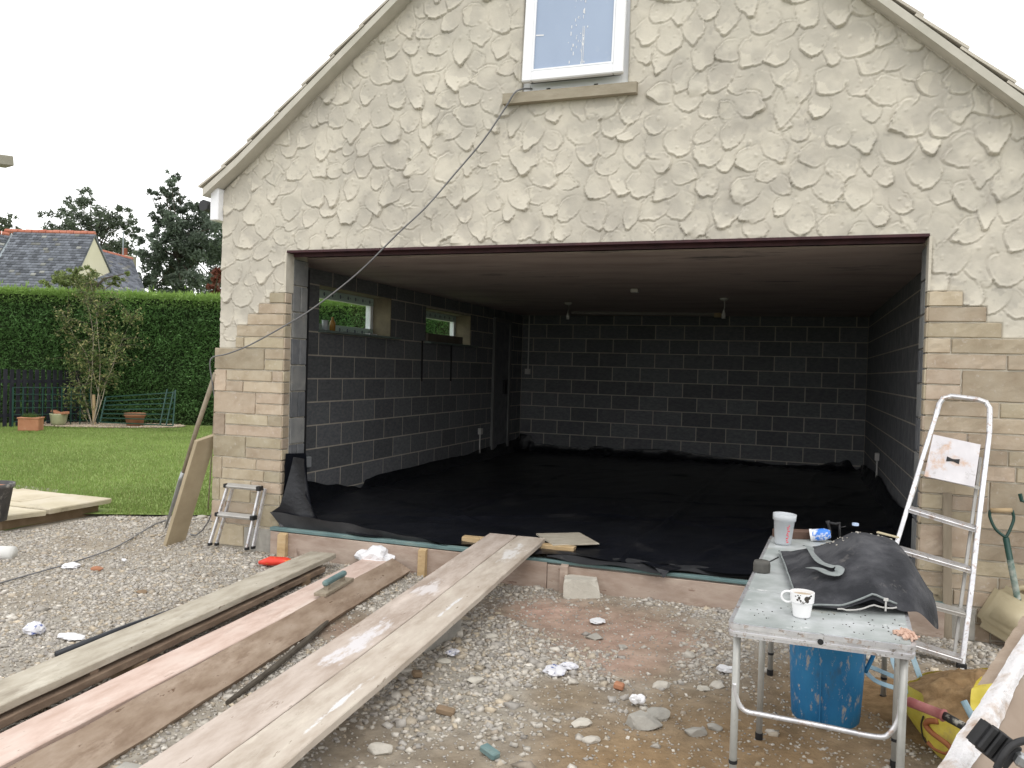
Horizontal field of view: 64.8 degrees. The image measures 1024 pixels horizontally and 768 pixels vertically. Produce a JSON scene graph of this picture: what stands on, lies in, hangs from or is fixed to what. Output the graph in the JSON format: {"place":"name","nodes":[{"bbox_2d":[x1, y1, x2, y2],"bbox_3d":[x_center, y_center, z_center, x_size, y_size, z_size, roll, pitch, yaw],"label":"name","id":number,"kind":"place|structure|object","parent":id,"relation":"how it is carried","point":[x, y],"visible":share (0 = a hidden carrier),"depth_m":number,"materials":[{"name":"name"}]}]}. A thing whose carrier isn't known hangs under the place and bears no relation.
{"place":"outdoors","nodes":[
{"label":"outdoors","id":0,"kind":"place"},
{"bbox_2d":[0,154,13,167],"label":"eave beam","id":1,"kind":"structure","parent":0,"point":[6,161],"depth_m":6.92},
{"bbox_2d":[0,422,213,530],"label":"lawn","id":2,"kind":"structure","parent":0,"point":[100,510],"depth_m":12.04,"materials":[{"name":"plant"}]},
{"bbox_2d":[0,212,21,234],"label":"tree","id":3,"kind":"object","parent":2,"relation":"on","point":[9,225],"visible":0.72,"depth_m":45.42,"materials":[{"name":"green plant"}]},
{"bbox_2d":[17,413,44,430],"bbox_3d":[-10.116,0.782,16.973,0.433,0.400,0.352,1,1,-10],"label":"plant pot","id":4,"kind":"object","parent":2,"relation":"on","point":[31,421],"visible":0.99,"depth_m":16.85,"materials":[{"name":"ceramic"}]},
{"bbox_2d":[0,369,79,426],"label":"picket fence","id":5,"kind":"object","parent":2,"relation":"on","point":[24,381],"visible":0.62,"depth_m":18.25,"materials":[{"name":"wood"}]},
{"bbox_2d":[0,229,111,289],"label":"bungalow","id":6,"kind":"object","parent":2,"relation":"on","point":[32,257],"visible":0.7,"depth_m":34.31,"materials":[{"name":"stone"}]},
{"bbox_2d":[38,264,129,289],"bbox_3d":[-11.130,-1.033,21.014,2.108,4.094,1.125,1,1,-13],"label":"tree","id":7,"kind":"object","parent":2,"relation":"on","point":[60,279],"visible":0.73,"depth_m":20.77,"materials":[{"name":"green plant"}]},
{"bbox_2d":[36,186,139,255],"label":"tree","id":8,"kind":"object","parent":2,"relation":"on","point":[101,226],"visible":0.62,"depth_m":43.60,"materials":[{"name":"green plant"}]},
{"bbox_2d":[91,232,144,291],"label":"cottage","id":9,"kind":"structure","parent":2,"relation":"on","point":[120,263],"depth_m":37.37,"materials":[{"name":"stone"}]},
{"bbox_2d":[131,168,222,297],"bbox_3d":[-15.849,-4.952,39.977,6.062,10.922,4.173,2,1,20],"label":"tree","id":10,"kind":"object","parent":2,"relation":"on","point":[192,246],"visible":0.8,"depth_m":39.17,"materials":[{"name":"green plant"}]},
{"bbox_2d":[207,412,214,509],"bbox_3d":[-2.952,0.706,7.933,0.014,1.303,1.268,1,1,-22],"label":"thin rod","id":11,"kind":"object","parent":2,"relation":"on","point":[210,470],"visible":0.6,"depth_m":8.13,"materials":[{"name":"brown wood"}]},
{"bbox_2d":[206,267,221,293],"bbox_3d":[-9.401,-1.341,25.794,0.814,4.586,2.210,1,1,-13],"label":"tree","id":12,"kind":"object","parent":2,"relation":"on","point":[215,279],"visible":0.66,"depth_m":25.44,"materials":[{"name":"red plant"}]},
{"bbox_2d":[0,280,449,425],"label":"hedge","id":13,"kind":"object","parent":2,"relation":"on","point":[180,330],"visible":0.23,"depth_m":19.46,"materials":[{"name":"green plant"}]},
{"label":"gravel bed","id":14,"kind":"structure","parent":2,"relation":"on","visible":0},
{"bbox_2d":[44,421,184,427],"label":"bed gravel","id":15,"kind":"structure","parent":14,"relation":"on","point":[86,424],"depth_m":18.56,"materials":[{"name":"gravel"}]},
{"bbox_2d":[12,387,98,425],"bbox_3d":[-10.299,0.513,18.276,1.780,0.880,0.032,1,1,-45],"label":"trellis","id":16,"kind":"object","parent":15,"relation":"on","point":[52,407],"visible":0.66,"depth_m":18.20,"materials":[{"name":"green metal"}]},
{"bbox_2d":[49,413,67,425],"bbox_3d":[-10.265,0.808,18.286,0.384,0.290,0.384,2,1,20],"label":"plant pot","id":17,"kind":"object","parent":15,"relation":"on","point":[57,419],"visible":0.86,"depth_m":18.15,"materials":[{"name":"green ceramic"}]},
{"bbox_2d":[41,270,149,424],"bbox_3d":[-9.537,-0.841,18.624,2.167,3.624,1.508,2,1,20],"label":"garden tree","id":18,"kind":"object","parent":15,"relation":"on","point":[128,318],"visible":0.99,"depth_m":18.64,"materials":[{"name":"green plant"}]},
{"bbox_2d":[124,413,145,425],"bbox_3d":[-8.739,0.832,18.716,0.480,0.315,0.480,2,1,20],"label":"plant pot","id":19,"kind":"object","parent":15,"relation":"on","point":[134,420],"visible":0.45,"depth_m":18.55,"materials":[{"name":"ceramic"}]},
{"bbox_2d":[99,389,175,425],"bbox_3d":[-8.377,0.497,18.067,2.088,0.825,0.362,2,1,20],"label":"metal hurdle","id":20,"kind":"object","parent":15,"relation":"on","point":[162,409],"visible":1,"depth_m":18.03,"materials":[{"name":"green metal"}]},
{"bbox_2d":[0,485,1003,767],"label":"yard","id":21,"kind":"structure","parent":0,"point":[578,705],"depth_m":3.94,"materials":[{"name":"gravel"}]},
{"bbox_2d":[0,488,111,529],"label":"patio","id":22,"kind":"structure","parent":21,"relation":"on","point":[28,507],"depth_m":7.99,"materials":[{"name":"beige stone"}]},
{"bbox_2d":[0,480,15,521],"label":"bucket","id":23,"kind":"object","parent":22,"relation":"on","point":[6,488],"visible":1,"depth_m":7.07,"materials":[{"name":"plastic"}]},
{"bbox_2d":[57,632,84,640],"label":"litter","id":24,"kind":"object","parent":21,"relation":"on","point":[69,636],"visible":1,"depth_m":4.56,"materials":[{"name":"paper"}]},
{"bbox_2d":[108,659,147,678],"bbox_3d":[-1.974,1.450,4.096,0.230,0.110,0.100,2,1,20],"label":"stick","id":25,"kind":"object","parent":21,"relation":"on","point":[130,668],"visible":0.18,"depth_m":4.04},
{"bbox_2d":[116,762,141,767],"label":"stone","id":26,"kind":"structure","parent":21,"relation":"on","point":[128,765],"depth_m":2.86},
{"bbox_2d":[0,566,324,729],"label":"scaffold board","id":27,"kind":"object","parent":21,"relation":"on","point":[37,704],"visible":0.46,"depth_m":4.04,"materials":[{"name":"wood"}]},
{"bbox_2d":[0,551,335,713],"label":"scaffold board","id":28,"kind":"object","parent":27,"relation":"on","point":[25,685],"visible":1,"depth_m":4.17,"materials":[{"name":"wood"}]},
{"bbox_2d":[0,559,386,767],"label":"scaffold board","id":29,"kind":"object","parent":21,"relation":"on","point":[24,739],"visible":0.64,"depth_m":3.73,"materials":[{"name":"wood"}]},
{"bbox_2d":[8,558,409,767],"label":"scaffold board","id":30,"kind":"object","parent":21,"relation":"on","point":[107,739],"visible":0.94,"depth_m":3.78,"materials":[{"name":"wood"}]},
{"bbox_2d":[314,570,353,596],"bbox_3d":[-1.172,1.308,5.336,0.085,0.084,0.420,2,1,14],"label":"plastering float","id":31,"kind":"object","parent":30,"relation":"on","point":[334,583],"visible":1,"depth_m":5.29,"materials":[{"name":"grey wood"}]},
{"bbox_2d":[225,620,330,704],"bbox_3d":[-1.201,1.462,4.429,0.061,0.049,1.358,2,1,9],"label":"stick","id":32,"kind":"object","parent":21,"relation":"on","point":[306,640],"visible":0.9,"depth_m":4.22,"materials":[{"name":"brown wood"}]},
{"bbox_2d":[297,573,310,585],"bbox_3d":[-1.583,1.429,5.853,0.230,0.110,0.100,2,1,20],"label":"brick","id":33,"kind":"object","parent":21,"relation":"on","point":[308,582],"visible":0.24,"depth_m":5.82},
{"bbox_2d":[367,742,392,754],"bbox_3d":[-0.544,1.512,3.335,0.086,0.052,0.083,1,1,-33],"label":"rubble stone","id":34,"kind":"object","parent":21,"relation":"on","point":[377,748],"visible":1,"depth_m":3.32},
{"bbox_2d":[411,670,422,677],"bbox_3d":[-0.486,1.486,4.141,0.052,0.036,0.045,1,1,-20],"label":"fragment","id":35,"kind":"object","parent":21,"relation":"on","point":[417,673],"visible":1,"depth_m":4.12,"materials":[{"name":"brown brick"}]},
{"bbox_2d":[422,618,461,654],"bbox_3d":[-0.443,1.417,4.722,0.110,0.200,0.420,2,1,26],"label":"concrete block","id":36,"kind":"object","parent":21,"relation":"on","point":[452,631],"depth_m":4.74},
{"bbox_2d":[436,704,454,716],"bbox_3d":[-0.306,1.504,3.717,0.087,0.041,0.045,2,1,10],"label":"fragment","id":37,"kind":"object","parent":21,"relation":"on","point":[445,710],"visible":1,"depth_m":3.70,"materials":[{"name":"brown brick"}]},
{"bbox_2d":[445,648,459,655],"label":"litter","id":38,"kind":"object","parent":21,"relation":"on","point":[452,652],"visible":1,"depth_m":4.46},
{"bbox_2d":[482,633,497,638],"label":"rubble stone","id":39,"kind":"object","parent":21,"relation":"on","point":[489,635],"visible":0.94,"depth_m":4.80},
{"bbox_2d":[480,743,499,760],"bbox_3d":[-0.091,1.517,3.331,0.087,0.041,0.045,3,1,45],"label":"fragment","id":40,"kind":"object","parent":21,"relation":"on","point":[489,751],"visible":1,"depth_m":3.31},
{"bbox_2d":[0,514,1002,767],"bbox_3d":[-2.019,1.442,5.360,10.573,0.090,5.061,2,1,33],"label":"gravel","id":41,"kind":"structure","parent":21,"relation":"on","point":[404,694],"depth_m":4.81,"materials":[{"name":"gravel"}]},
{"bbox_2d":[0,546,17,558],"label":"waste pipe","id":42,"kind":"object","parent":41,"relation":"on","point":[8,552],"visible":1,"depth_m":6.34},
{"bbox_2d":[22,621,45,634],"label":"litter","id":43,"kind":"object","parent":41,"relation":"on","point":[34,627],"visible":0.99,"depth_m":4.61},
{"bbox_2d":[61,562,80,568],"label":"litter","id":44,"kind":"object","parent":41,"relation":"on","point":[72,565],"visible":1,"depth_m":6.12,"materials":[{"name":"paper"}]},
{"bbox_2d":[54,605,180,656],"bbox_3d":[-2.026,1.425,5.387,0.059,0.036,2.339,2,1,20],"label":"drain pipe","id":45,"kind":"object","parent":41,"relation":"on","point":[77,645],"visible":0.25,"depth_m":4.53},
{"bbox_2d":[163,434,213,545],"bbox_3d":[-2.792,0.925,7.002,0.386,0.996,0.203,2,1,12],"label":"leaning board","id":46,"kind":"object","parent":41,"relation":"on","point":[190,489],"visible":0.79,"depth_m":6.97,"materials":[{"name":"wood"}]},
{"bbox_2d":[165,372,215,527],"bbox_3d":[-2.900,0.625,7.268,0.890,1.488,0.050,3,1,41],"label":"long handled tool","id":47,"kind":"object","parent":41,"relation":"on","point":[198,424],"visible":0.85,"depth_m":7.21,"materials":[{"name":"brown wood"}]},
{"bbox_2d":[207,483,266,550],"bbox_3d":[-2.298,1.105,6.758,0.455,0.536,0.177,2,1,20],"label":"folding step stool","id":48,"kind":"object","parent":41,"relation":"on","point":[225,514],"visible":1,"depth_m":6.73,"materials":[{"name":"metal"}]},
{"bbox_2d":[258,556,290,565],"bbox_3d":[-1.774,1.385,6.281,0.416,0.071,0.110,2,1,13],"label":"rubber glove pack","id":49,"kind":"object","parent":41,"relation":"on","point":[272,561],"visible":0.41,"depth_m":6.26,"materials":[{"name":"red plastic"}]},
{"bbox_2d":[354,545,394,560],"bbox_3d":[-1.083,1.358,6.346,0.351,0.192,0.197,2,1,20],"label":"plastic bag","id":50,"kind":"object","parent":41,"relation":"on","point":[376,553],"visible":0.67,"depth_m":6.28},
{"bbox_2d":[437,658,450,663],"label":"rubble stone","id":51,"kind":"object","parent":41,"relation":"on","point":[444,661],"visible":0.98,"depth_m":4.35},
{"bbox_2d":[466,677,484,684],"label":"rubble stone","id":52,"kind":"object","parent":41,"relation":"on","point":[475,680],"visible":0.99,"depth_m":4.09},
{"bbox_2d":[542,664,566,676],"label":"litter","id":53,"kind":"object","parent":41,"relation":"on","point":[552,670],"visible":1,"depth_m":4.22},
{"bbox_2d":[559,662,578,669],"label":"litter","id":54,"kind":"object","parent":41,"relation":"on","point":[570,666],"visible":0.86,"depth_m":4.30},
{"bbox_2d":[563,574,599,598],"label":"concrete block","id":55,"kind":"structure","parent":21,"relation":"on","point":[579,587],"depth_m":5.65,"materials":[{"name":"concrete"}]},
{"bbox_2d":[571,717,591,727],"bbox_3d":[0.315,1.540,3.649,0.087,0.046,0.070,2,1,20],"label":"rubble stone","id":56,"kind":"object","parent":21,"relation":"on","point":[581,722],"visible":0.99,"depth_m":3.63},
{"bbox_2d":[581,735,600,743],"bbox_3d":[0.342,1.548,3.513,0.082,0.038,0.067,2,1,20],"label":"rubble stone","id":57,"kind":"object","parent":21,"relation":"on","point":[591,739],"visible":1,"depth_m":3.50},
{"bbox_2d":[586,633,602,639],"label":"rubble stone","id":58,"kind":"object","parent":21,"relation":"on","point":[595,636],"visible":1,"depth_m":4.83,"materials":[{"name":"stone"}]},
{"bbox_2d":[590,617,604,623],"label":"litter","id":59,"kind":"object","parent":21,"relation":"on","point":[598,620],"visible":1,"depth_m":5.10,"materials":[{"name":"paper"}]},
{"bbox_2d":[613,681,624,690],"bbox_3d":[0.542,1.528,4.090,0.052,0.036,0.045,2,1,20],"label":"fragment","id":60,"kind":"object","parent":21,"relation":"on","point":[618,685],"visible":1,"depth_m":4.07,"materials":[{"name":"brick"}]},
{"bbox_2d":[629,694,645,704],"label":"litter","id":61,"kind":"object","parent":21,"relation":"on","point":[635,699],"visible":1,"depth_m":3.89,"materials":[{"name":"paper"}]},
{"bbox_2d":[625,710,662,730],"bbox_3d":[0.604,1.539,3.680,0.143,0.072,0.137,1,1,-35],"label":"rubble stone","id":62,"kind":"object","parent":21,"relation":"on","point":[640,720],"visible":1,"depth_m":3.65,"materials":[{"name":"stone"}]},
{"bbox_2d":[647,707,670,721],"bbox_3d":[0.682,1.552,3.772,0.107,0.061,0.094,2,1,20],"label":"rubble stone","id":63,"kind":"object","parent":21,"relation":"on","point":[660,714],"visible":0.75,"depth_m":3.76,"materials":[{"name":"stone"}]},
{"bbox_2d":[652,680,669,688],"bbox_3d":[0.765,1.546,4.141,0.083,0.045,0.073,2,1,20],"label":"rubble stone","id":64,"kind":"object","parent":21,"relation":"on","point":[662,684],"visible":0.98,"depth_m":4.12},
{"bbox_2d":[684,727,706,736],"bbox_3d":[0.824,1.560,3.614,0.105,0.051,0.056,1,1,-19],"label":"rubble stone","id":65,"kind":"object","parent":21,"relation":"on","point":[695,731],"visible":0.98,"depth_m":3.59,"materials":[{"name":"stone"}]},
{"bbox_2d":[697,685,709,690],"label":"rubble stone","id":66,"kind":"object","parent":21,"relation":"on","point":[702,688],"visible":1,"depth_m":4.11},
{"bbox_2d":[707,722,722,731],"bbox_3d":[0.922,1.565,3.674,0.071,0.035,0.050,2,1,20],"label":"rubble stone","id":67,"kind":"object","parent":21,"relation":"on","point":[714,727],"visible":0.99,"depth_m":3.66,"materials":[{"name":"stone"}]},
{"bbox_2d":[709,680,724,688],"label":"rubble stone","id":68,"kind":"object","parent":21,"relation":"on","point":[715,684],"visible":1,"depth_m":4.15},
{"bbox_2d":[716,664,731,672],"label":"litter","id":69,"kind":"object","parent":21,"relation":"on","point":[723,668],"visible":0.81,"depth_m":4.34,"materials":[{"name":"paper"}]},
{"bbox_2d":[728,536,915,767],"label":"folding table","id":70,"kind":"object","parent":21,"relation":"on","point":[830,631],"visible":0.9,"depth_m":2.90,"materials":[{"name":"metal"}]},
{"bbox_2d":[773,512,796,545],"bbox_3d":[1.427,0.759,4.231,0.118,0.163,0.118,2,1,20],"label":"beaker","id":71,"kind":"object","parent":70,"relation":"on","point":[784,522],"visible":1,"depth_m":4.19,"materials":[{"name":"plastic"}]},
{"bbox_2d":[772,528,810,539],"bbox_3d":[1.538,0.820,4.408,0.215,0.045,0.070,2,1,0],"label":"wood block","id":72,"kind":"object","parent":70,"relation":"on","point":[801,533],"depth_m":4.37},
{"bbox_2d":[780,588,814,618],"bbox_3d":[1.055,0.805,2.966,0.087,0.094,0.107,1,1,-41],"label":"mug","id":73,"kind":"object","parent":70,"relation":"on","point":[802,600],"visible":1,"depth_m":2.93,"materials":[{"name":"ceramic"}]},
{"bbox_2d":[809,528,830,540],"bbox_3d":[1.649,0.809,4.322,0.112,0.077,0.067,2,1,20],"label":"can","id":74,"kind":"object","parent":70,"relation":"on","point":[821,534],"visible":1,"depth_m":4.30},
{"bbox_2d":[778,532,938,628],"bbox_3d":[1.480,0.799,3.458,0.579,0.314,0.977,2,1,14],"label":"canvas bag","id":75,"kind":"object","parent":70,"relation":"on","point":[867,570],"visible":0.98,"depth_m":3.18,"materials":[{"name":"fabric"}]},
{"bbox_2d":[892,627,919,641],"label":"wood crumbs","id":76,"kind":"object","parent":70,"relation":"on","point":[905,633],"visible":1,"depth_m":2.75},
{"bbox_2d":[790,644,874,728],"bbox_3d":[1.504,1.341,3.832,0.400,0.505,0.380,2,1,20],"label":"plastic tub","id":77,"kind":"object","parent":21,"relation":"on","point":[826,686],"visible":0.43,"depth_m":3.70,"materials":[{"name":"plastic"}]},
{"bbox_2d":[861,677,935,753],"bbox_3d":[2.146,1.570,3.775,1.370,0.091,1.153,2,1,20],"label":"sand spill","id":78,"kind":"object","parent":21,"relation":"on","point":[874,702],"visible":0.06,"depth_m":3.95,"materials":[{"name":"sand"}]},
{"bbox_2d":[865,657,992,759],"bbox_3d":[2.011,1.411,3.588,0.634,0.392,0.778,1,1,-11],"label":"sand bag","id":79,"kind":"object","parent":78,"relation":"on","point":[949,691],"visible":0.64,"depth_m":3.51,"materials":[{"name":"plastic"}]},
{"bbox_2d":[907,697,965,728],"bbox_3d":[1.742,1.333,3.192,0.081,0.120,0.421,1,1,-19],"label":"club hammer","id":80,"kind":"object","parent":79,"relation":"on","point":[942,715],"visible":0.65,"depth_m":3.27,"materials":[{"name":"red rubber"}]},
{"bbox_2d":[895,393,992,668],"bbox_3d":[2.475,0.869,4.845,0.758,1.628,0.550,2,1,20],"label":"platform step ladder","id":81,"kind":"object","parent":21,"relation":"on","point":[951,460],"visible":0.66,"depth_m":4.84,"materials":[{"name":"metal"}]},
{"bbox_2d":[942,492,951,638],"bbox_3d":[2.719,1.139,5.044,0.079,0.920,0.037,2,1,20],"label":"timber post","id":82,"kind":"object","parent":21,"relation":"on","point":[947,551],"visible":0.74,"depth_m":5.04,"materials":[{"name":"grey wood"}]},
{"bbox_2d":[937,616,1023,767],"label":"plank","id":83,"kind":"object","parent":21,"relation":"on","point":[1000,706],"visible":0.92,"depth_m":2.29,"materials":[{"name":"white paint"}]},
{"bbox_2d":[961,700,972,717],"bbox_3d":[1.688,1.214,2.974,0.024,0.087,0.077,1,1,-22],"label":"plastic tube","id":84,"kind":"object","parent":83,"relation":"attached to","point":[967,707],"visible":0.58,"depth_m":2.98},
{"bbox_2d":[966,718,1023,767],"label":"rubber grip tool","id":85,"kind":"object","parent":83,"relation":"on","point":[999,748],"visible":1,"depth_m":1.96,"materials":[{"name":"black plastic"}]},
{"bbox_2d":[977,585,1023,641],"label":"bucket","id":86,"kind":"object","parent":21,"relation":"on","point":[1000,614],"visible":0.71,"depth_m":4.87,"materials":[{"name":"beige plastic"}]},
{"bbox_2d":[988,508,1020,600],"bbox_3d":[3.040,1.180,4.874,0.312,0.854,0.059,2,1,36],"label":"garden fork","id":87,"kind":"object","parent":21,"relation":"on","point":[1011,568],"visible":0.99,"depth_m":4.88,"materials":[{"name":"green metal"}]},
{"bbox_2d":[0,0,1023,295],"label":"sky","id":88,"kind":"structure","parent":0,"point":[107,97],"materials":[{"name":"white"}]},
{"bbox_2d":[753,559,769,573],"bbox_3d":[1.120,0.817,3.622,0.074,0.052,0.074,2,1,20],"label":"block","id":89,"kind":"object","parent":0,"point":[761,566],"visible":1,"depth_m":3.59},
{"bbox_2d":[825,520,845,540],"bbox_3d":[1.748,0.795,4.364,0.108,0.112,0.023,2,1,15],"label":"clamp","id":90,"kind":"object","parent":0,"point":[828,522],"visible":0.91,"depth_m":4.36,"materials":[{"name":"black metal"}]},
{"label":"ground","id":91,"kind":"structure","parent":0,"visible":0},
{"bbox_2d":[198,0,1023,644],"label":"garage","id":92,"kind":"structure","parent":91,"relation":"on","point":[826,196],"depth_m":6.30,"materials":[{"name":"stone"}]},
{"bbox_2d":[0,88,531,583],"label":"extension cable","id":93,"kind":"object","parent":92,"relation":"hanging from","point":[298,318],"visible":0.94,"depth_m":6.35,"materials":[{"name":"rubber"}]},
{"bbox_2d":[322,320,328,329],"bbox_3d":[-1.876,-0.585,8.105,0.068,0.110,0.068,2,1,20],"label":"plastic cup","id":94,"kind":"object","parent":92,"relation":"on","point":[325,324],"visible":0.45,"depth_m":8.08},
{"bbox_2d":[329,317,335,330],"bbox_3d":[-1.825,-0.606,8.214,0.060,0.150,0.060,2,1,20],"label":"bottle","id":95,"kind":"object","parent":92,"relation":"on","point":[332,326],"visible":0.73,"depth_m":8.19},
{"bbox_2d":[318,285,401,338],"bbox_3d":[-1.697,-0.740,8.576,0.370,0.459,1.590,2,1,20],"label":"side window","id":96,"kind":"structure","parent":92,"relation":"in","point":[378,322],"depth_m":9.04,"materials":[{"name":"white plastic"}]},
{"bbox_2d":[421,341,422,380],"bbox_3d":[-1.106,-0.283,9.930,0.024,0.500,0.031,2,1,20],"label":"wall cable","id":97,"kind":"object","parent":92,"relation":"attached to","point":[421,360],"depth_m":9.92,"materials":[{"name":"black plastic"}]},
{"bbox_2d":[425,333,462,343],"bbox_3d":[-0.901,-0.589,10.571,0.090,0.100,1.100,2,1,20],"label":"timber offcut","id":98,"kind":"object","parent":92,"relation":"on","point":[443,338],"visible":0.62,"depth_m":10.48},
{"bbox_2d":[450,345,451,380],"bbox_3d":[-0.811,-0.280,10.759,0.024,0.480,0.031,2,1,20],"label":"wall cable","id":99,"kind":"object","parent":92,"relation":"attached to","point":[451,364],"depth_m":10.75,"materials":[{"name":"black plastic"}]},
{"bbox_2d":[425,308,478,346],"bbox_3d":[-0.907,-0.738,10.794,0.370,0.439,1.580,2,1,20],"label":"side window","id":100,"kind":"structure","parent":92,"relation":"in","point":[460,322],"depth_m":11.37,"materials":[{"name":"white plastic"}]},
{"bbox_2d":[490,317,511,449],"bbox_3d":[-0.163,-0.010,12.574,0.066,2.010,0.750,2,1,20],"label":"side door","id":101,"kind":"structure","parent":92,"relation":"attached to","point":[501,381],"depth_m":12.55,"materials":[{"name":"wood"}]},
{"bbox_2d":[494,322,509,448],"bbox_3d":[-0.181,0.015,12.580,0.030,1.950,0.600,2,1,20],"label":"door leaf","id":102,"kind":"structure","parent":101,"relation":"in","point":[502,355],"depth_m":12.58,"materials":[{"name":"wood"}]},
{"bbox_2d":[525,315,530,373],"bbox_3d":[0.276,-0.653,13.450,0.090,0.980,0.050,2,1,20],"label":"socket box","id":103,"kind":"object","parent":92,"relation":"attached to","point":[527,370],"visible":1,"depth_m":13.44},
{"bbox_2d":[522,0,630,91],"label":"gable window","id":104,"kind":"structure","parent":92,"relation":"in","point":[564,39],"depth_m":5.84,"materials":[{"name":"white plastic"}]},
{"bbox_2d":[270,434,933,594],"bbox_3d":[1.409,0.952,9.232,5.286,0.640,7.226,2,1,20],"label":"plastic sheet","id":105,"kind":"object","parent":92,"relation":"on","point":[651,510],"visible":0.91,"depth_m":8.12,"materials":[{"name":"plastic"}]},
{"bbox_2d":[303,269,309,452],"bbox_3d":[-1.818,0.099,7.081,0.030,2.200,0.035,2,1,20],"label":"door post","id":106,"kind":"object","parent":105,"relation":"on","point":[306,365],"depth_m":7.07,"materials":[{"name":"black metal"}]},
{"bbox_2d":[462,535,575,550],"bbox_3d":[0.047,1.233,6.223,0.906,0.045,0.083,2,1,18],"label":"bearer","id":107,"kind":"object","parent":105,"relation":"on","point":[470,538],"visible":0.39,"depth_m":6.12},
{"bbox_2d":[139,533,515,767],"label":"scaffold board","id":108,"kind":"object","parent":107,"relation":"on","point":[215,740],"visible":0.79,"depth_m":3.58,"materials":[{"name":"wood"}]},
{"bbox_2d":[210,536,544,767],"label":"scaffold board","id":109,"kind":"object","parent":107,"relation":"on","point":[292,736],"visible":1,"depth_m":3.58,"materials":[{"name":"wood"}]},
{"bbox_2d":[536,532,598,545],"bbox_3d":[0.432,1.219,6.351,0.378,0.013,0.429,2,1,-17],"label":"loose sheet","id":110,"kind":"object","parent":105,"relation":"on","point":[574,538],"visible":1,"depth_m":6.32,"materials":[{"name":"wood"}]},
{"bbox_2d":[270,526,944,638],"bbox_3d":[0.338,1.426,5.869,5.000,0.314,0.115,2,1,20],"label":"shuttering","id":111,"kind":"object","parent":92,"relation":"attached to","point":[419,559],"visible":0.45,"depth_m":5.88,"materials":[{"name":"wood"}]},
{"bbox_2d":[571,311,721,316],"bbox_3d":[1.987,-1.039,12.050,2.214,0.060,0.090,2,1,14],"label":"strip light","id":112,"kind":"object","parent":92,"relation":"attached to","point":[652,313],"visible":1,"depth_m":12.00,"materials":[{"name":"plastic"}]},
{"bbox_2d":[874,453,878,475],"bbox_3d":[4.341,1.024,9.618,0.050,0.408,0.090,2,1,20],"label":"socket box","id":113,"kind":"object","parent":92,"relation":"attached to","point":[876,457],"visible":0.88,"depth_m":9.61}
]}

